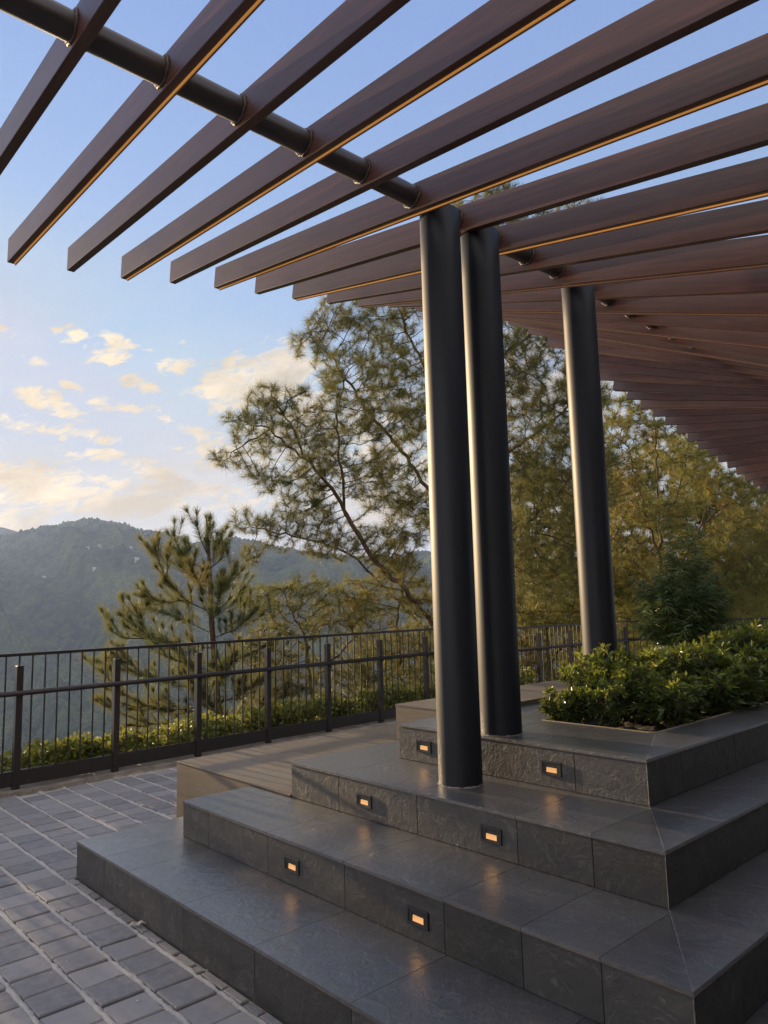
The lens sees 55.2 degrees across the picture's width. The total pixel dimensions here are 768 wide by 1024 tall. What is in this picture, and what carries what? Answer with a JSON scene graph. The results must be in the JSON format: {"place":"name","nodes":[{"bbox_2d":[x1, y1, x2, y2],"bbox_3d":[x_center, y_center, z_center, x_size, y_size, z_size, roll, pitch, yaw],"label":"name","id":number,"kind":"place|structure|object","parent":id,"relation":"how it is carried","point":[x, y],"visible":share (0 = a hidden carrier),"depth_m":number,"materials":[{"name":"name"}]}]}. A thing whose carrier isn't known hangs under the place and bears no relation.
{"place":"outdoors","nodes":[
{"label":"outdoors","id":0,"kind":"place"},
{"bbox_2d":[0,527,17,534],"bbox_3d":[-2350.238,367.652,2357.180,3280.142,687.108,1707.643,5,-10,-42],"label":"farther hill","id":1,"kind":"structure","parent":0,"point":[3,531],"depth_m":2744.88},
{"bbox_2d":[0,767,282,1023],"bbox_3d":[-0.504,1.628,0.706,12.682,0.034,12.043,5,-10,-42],"label":"paving","id":2,"kind":"structure","parent":0,"point":[45,995],"depth_m":3.44,"materials":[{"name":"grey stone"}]},
{"bbox_2d":[0,852,217,1023],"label":"mortar crumbs","id":3,"kind":"object","parent":2,"relation":"on","point":[111,959],"visible":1,"depth_m":3.07,"materials":[{"name":"grey concrete"}]},
{"bbox_2d":[0,768,267,1023],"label":"paving joints","id":4,"kind":"object","parent":2,"relation":"on","point":[90,1001],"visible":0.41,"depth_m":3.40,"materials":[{"name":"grey concrete"}]},
{"bbox_2d":[129,920,145,925],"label":"dry leaf","id":5,"kind":"object","parent":4,"relation":"on","point":[136,923],"visible":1,"depth_m":3.53,"materials":[{"name":"brown plant"}]},
{"bbox_2d":[65,879,281,1023],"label":"paving edge","id":6,"kind":"object","parent":2,"relation":"on","point":[241,1000],"visible":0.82,"depth_m":3.17,"materials":[{"name":"stone"}]},
{"bbox_2d":[176,723,397,817],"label":"platform","id":7,"kind":"structure","parent":2,"relation":"on","point":[268,767],"depth_m":5.28,"materials":[{"name":"brown wood"}]},
{"bbox_2d":[395,678,582,740],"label":"platform","id":8,"kind":"structure","parent":7,"relation":"on","point":[426,708],"depth_m":5.01,"materials":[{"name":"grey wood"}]},
{"bbox_2d":[628,512,737,650],"bbox_3d":[3.125,0.777,7.693,1.101,1.577,1.083,5,-10,-42],"label":"conifer bush","id":9,"kind":"object","parent":8,"relation":"on","point":[688,605],"visible":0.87,"depth_m":7.53,"materials":[{"name":"green plant"}]},
{"bbox_2d":[76,699,767,1023],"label":"stepped plinth","id":10,"kind":"structure","parent":2,"relation":"on","point":[620,876],"depth_m":3.03,"materials":[{"name":"grey stone"}]},
{"bbox_2d":[284,855,299,875],"bbox_3d":[-0.435,1.671,3.475,0.014,0.066,0.117,5,-10,-42],"label":"step light","id":11,"kind":"object","parent":10,"relation":"attached to","point":[295,870],"visible":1,"depth_m":3.47,"materials":[{"name":"black glass"}]},
{"bbox_2d":[356,792,371,808],"bbox_3d":[-0.103,1.506,3.832,0.014,0.066,0.117,5,-10,-42],"label":"step light","id":12,"kind":"object","parent":10,"relation":"attached to","point":[365,803],"visible":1,"depth_m":3.83,"materials":[{"name":"black glass"}]},
{"bbox_2d":[0,0,767,788],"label":"pergola","id":13,"kind":"object","parent":10,"relation":"on","point":[652,300],"visible":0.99,"depth_m":3.92,"materials":[{"name":"brown wood"}]},
{"bbox_2d":[406,904,428,930],"bbox_3d":[0.132,1.578,2.858,0.014,0.066,0.117,5,-10,-42],"label":"step light","id":14,"kind":"object","parent":10,"relation":"attached to","point":[423,923],"visible":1,"depth_m":2.85,"materials":[{"name":"black glass"}]},
{"bbox_2d":[416,739,431,753],"bbox_3d":[0.228,1.345,4.213,0.014,0.066,0.117,5,-10,-42],"label":"step light","id":15,"kind":"object","parent":10,"relation":"attached to","point":[420,748],"visible":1,"depth_m":4.21,"materials":[{"name":"black glass"}]},
{"bbox_2d":[480,825,502,845],"bbox_3d":[0.469,1.412,3.210,0.014,0.066,0.117,5,-10,-42],"label":"step light","id":16,"kind":"object","parent":10,"relation":"attached to","point":[484,836],"visible":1,"depth_m":3.21,"materials":[{"name":"black glass"}]},
{"bbox_2d":[540,760,561,776],"bbox_3d":[0.815,1.248,3.575,0.014,0.066,0.117,5,-10,-42],"label":"step light","id":17,"kind":"object","parent":10,"relation":"attached to","point":[545,770],"visible":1,"depth_m":3.57,"materials":[{"name":"black glass"}]},
{"bbox_2d":[537,685,589,722],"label":"azalea shrub","id":18,"kind":"object","parent":10,"relation":"on","point":[566,710],"visible":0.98,"depth_m":4.31,"materials":[{"name":"green plant"}]},
{"bbox_2d":[556,660,605,723],"bbox_3d":[1.194,1.081,4.416,0.309,0.396,0.280,-3,-7,11],"label":"azalea shrub","id":19,"kind":"object","parent":10,"relation":"on","point":[576,676],"visible":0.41,"depth_m":4.39,"materials":[{"name":"green plant"}]},
{"bbox_2d":[577,677,628,727],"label":"azalea shrub","id":20,"kind":"object","parent":10,"relation":"on","point":[607,710],"visible":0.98,"depth_m":4.20,"materials":[{"name":"green plant"}]},
{"bbox_2d":[572,642,650,717],"bbox_3d":[1.421,1.059,4.628,0.579,0.485,0.392,2,-8,-24],"label":"azalea shrub","id":21,"kind":"object","parent":10,"relation":"on","point":[604,666],"visible":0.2,"depth_m":4.58,"materials":[{"name":"green plant"}]},
{"bbox_2d":[609,677,629,720],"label":"azalea shrub","id":22,"kind":"object","parent":10,"relation":"on","point":[626,718],"visible":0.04,"depth_m":4.47,"materials":[{"name":"green plant"}]},
{"bbox_2d":[609,659,653,723],"bbox_3d":[1.502,1.079,4.428,0.326,0.388,0.369,-7,-9,38],"label":"azalea shrub","id":23,"kind":"object","parent":10,"relation":"on","point":[630,684],"visible":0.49,"depth_m":4.33,"materials":[{"name":"green plant"}]},
{"bbox_2d":[632,652,684,675],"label":"azalea shrub","id":24,"kind":"object","parent":10,"relation":"on","point":[661,664],"visible":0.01,"depth_m":4.84,"materials":[{"name":"green plant"}]},
{"bbox_2d":[649,670,681,692],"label":"azalea shrub","id":25,"kind":"object","parent":10,"relation":"on","point":[669,677],"visible":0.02,"depth_m":4.57,"materials":[{"name":"green plant"}]},
{"bbox_2d":[626,668,708,727],"bbox_3d":[1.651,1.080,4.245,0.432,0.332,0.456,5,-10,-43],"label":"azalea shrub","id":26,"kind":"object","parent":10,"relation":"on","point":[676,702],"visible":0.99,"depth_m":4.16,"materials":[{"name":"green plant"}]},
{"bbox_2d":[637,634,718,683],"bbox_3d":[1.920,1.060,4.819,0.534,0.503,0.483,-6,-9,32],"label":"azalea shrub","id":27,"kind":"object","parent":10,"relation":"on","point":[684,651],"visible":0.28,"depth_m":4.77,"materials":[{"name":"green plant"}]},
{"bbox_2d":[662,680,709,719],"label":"azalea shrub","id":28,"kind":"object","parent":10,"relation":"on","point":[699,712],"visible":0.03,"depth_m":4.36,"materials":[{"name":"green plant"}]},
{"bbox_2d":[659,642,715,660],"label":"azalea shrub","id":29,"kind":"object","parent":10,"relation":"on","point":[666,647],"depth_m":5.40,"materials":[{"name":"green plant"}]},
{"bbox_2d":[657,647,752,675],"bbox_3d":[2.182,1.118,5.022,0.693,0.427,0.470,-3,-7,13],"label":"azalea shrub","id":30,"kind":"object","parent":10,"relation":"on","point":[721,658],"visible":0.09,"depth_m":4.92,"materials":[{"name":"green plant"}]},
{"bbox_2d":[674,667,761,715],"bbox_3d":[2.081,1.128,4.635,0.665,0.312,0.451,2,-8,-27],"label":"azalea shrub","id":31,"kind":"object","parent":10,"relation":"on","point":[720,699],"visible":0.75,"depth_m":4.54,"materials":[{"name":"green plant"}]},
{"bbox_2d":[709,618,764,645],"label":"azalea shrub","id":32,"kind":"object","parent":10,"relation":"on","point":[718,635],"visible":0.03,"depth_m":5.92,"materials":[{"name":"green plant"}]},
{"bbox_2d":[709,634,767,674],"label":"azalea shrub","id":33,"kind":"object","parent":10,"relation":"on","point":[726,644],"visible":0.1,"depth_m":5.38,"materials":[{"name":"green plant"}]},
{"bbox_2d":[711,654,767,708],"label":"azalea shrub","id":34,"kind":"object","parent":10,"relation":"on","point":[755,668],"visible":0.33,"depth_m":4.66,"materials":[{"name":"green plant"}]},
{"bbox_2d":[718,618,767,654],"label":"azalea shrub","id":35,"kind":"object","parent":10,"relation":"on","point":[745,632],"visible":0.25,"depth_m":5.53,"materials":[{"name":"green plant"}]},
{"bbox_2d":[736,647,767,700],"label":"azalea shrub","id":36,"kind":"object","parent":10,"relation":"on","point":[759,653],"visible":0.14,"depth_m":5.18,"materials":[{"name":"green plant"}]},
{"bbox_2d":[748,677,767,705],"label":"azalea shrub","id":37,"kind":"object","parent":10,"relation":"on","point":[764,690],"visible":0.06,"depth_m":4.92,"materials":[{"name":"green plant"}]},
{"bbox_2d":[517,620,629,684],"bbox_3d":[3.068,2.412,11.944,3.518,1.171,0.096,5,-10,-42],"label":"railing","id":38,"kind":"object","parent":2,"relation":"on","point":[570,645],"visible":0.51,"depth_m":11.60,"materials":[{"name":"black metal"}]},
{"bbox_2d":[625,618,767,654],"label":"railing","id":39,"kind":"object","parent":2,"relation":"on","point":[633,639],"visible":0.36,"depth_m":13.08,"materials":[{"name":"black metal"}]},
{"bbox_2d":[0,522,580,763],"bbox_3d":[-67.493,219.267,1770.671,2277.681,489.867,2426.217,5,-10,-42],"label":"hills","id":40,"kind":"structure","parent":0,"point":[54,609],"depth_m":1329.75,"materials":[{"name":"green plant"}]},
{"bbox_2d":[0,517,430,736],"bbox_3d":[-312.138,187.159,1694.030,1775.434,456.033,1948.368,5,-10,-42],"label":"distant forest","id":41,"kind":"object","parent":40,"relation":"on","point":[44,528],"visible":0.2,"depth_m":1903.15,"materials":[{"name":"green plant"}]},
{"bbox_2d":[0,0,767,559],"label":"sky","id":42,"kind":"structure","parent":0,"point":[112,387],"materials":[{"name":"blue"}]},
{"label":"near slope","id":43,"kind":"structure","parent":0,"visible":0},
{"bbox_2d":[75,503,310,735],"bbox_3d":[-2.925,2.054,10.088,3.618,4.436,2.474,-2,-7,7],"label":"young pine","id":44,"kind":"object","parent":43,"relation":"on","point":[185,560],"visible":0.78,"depth_m":9.97,"materials":[{"name":"green plant"}]},
{"bbox_2d":[0,718,395,797],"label":"kerb wall","id":45,"kind":"structure","parent":43,"relation":"on","point":[69,781],"depth_m":6.99,"materials":[{"name":"concrete"}]},
{"bbox_2d":[0,628,433,789],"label":"railing","id":46,"kind":"object","parent":45,"relation":"on","point":[15,777],"visible":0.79,"depth_m":7.53,"materials":[{"name":"black metal"}]},
{"bbox_2d":[0,666,537,772],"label":"hedge","id":47,"kind":"object","parent":43,"relation":"on","point":[48,752],"visible":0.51,"depth_m":8.05,"materials":[{"name":"green plant"}]},
{"bbox_2d":[212,567,384,730],"bbox_3d":[-1.161,2.564,11.385,3.340,3.530,1.736,1,-8,-19],"label":"pine tree","id":48,"kind":"object","parent":43,"relation":"on","point":[292,589],"visible":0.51,"depth_m":11.31,"materials":[{"name":"green plant"}]},
{"bbox_2d":[327,554,434,709],"bbox_3d":[0.262,2.584,12.070,2.440,3.935,1.933,5,-10,-42],"label":"pine tree","id":49,"kind":"object","parent":43,"relation":"on","point":[358,598],"visible":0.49,"depth_m":11.91,"materials":[{"name":"green plant"}]},
{"bbox_2d":[201,179,626,631],"bbox_3d":[0.773,-0.504,12.181,7.456,10.454,3.036,0,-7,-14],"label":"pine tree","id":50,"kind":"object","parent":43,"relation":"on","point":[524,460],"visible":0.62,"depth_m":12.05,"materials":[{"name":"green plant"}]},
{"bbox_2d":[509,454,633,682],"bbox_3d":[4.319,2.716,20.741,5.724,9.109,3.262,-2,-7,1],"label":"pine tree","id":51,"kind":"object","parent":43,"relation":"on","point":[546,549],"visible":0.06,"depth_m":20.55,"materials":[{"name":"green plant"}]},
{"bbox_2d":[515,544,658,683],"bbox_3d":[3.778,3.057,14.944,4.170,5.082,2.068,0,-7,-12],"label":"pine tree","id":52,"kind":"object","parent":43,"relation":"on","point":[534,612],"visible":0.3,"depth_m":14.72,"materials":[{"name":"green plant"}]},
{"bbox_2d":[602,390,721,623],"bbox_3d":[5.555,0.829,15.273,3.116,7.066,2.315,0,-7,-14],"label":"pine tree","id":53,"kind":"object","parent":43,"relation":"on","point":[652,508],"visible":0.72,"depth_m":15.08,"materials":[{"name":"green plant"}]},
{"bbox_2d":[558,549,767,660],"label":"thicket","id":54,"kind":"object","parent":43,"relation":"on","point":[751,621],"visible":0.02,"depth_m":17.58,"materials":[{"name":"green plant"}]},
{"bbox_2d":[608,431,767,625],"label":"pine tree","id":55,"kind":"object","parent":43,"relation":"on","point":[651,452],"visible":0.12,"depth_m":21.45,"materials":[{"name":"green plant"}]},
{"bbox_2d":[663,456,767,623],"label":"pine tree","id":56,"kind":"object","parent":43,"relation":"on","point":[761,515],"visible":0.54,"depth_m":15.95,"materials":[{"name":"green plant"}]},
{"bbox_2d":[697,486,767,629],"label":"pine tree","id":57,"kind":"object","parent":43,"relation":"on","point":[764,533],"visible":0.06,"depth_m":18.77,"materials":[{"name":"green plant"}]}
]}

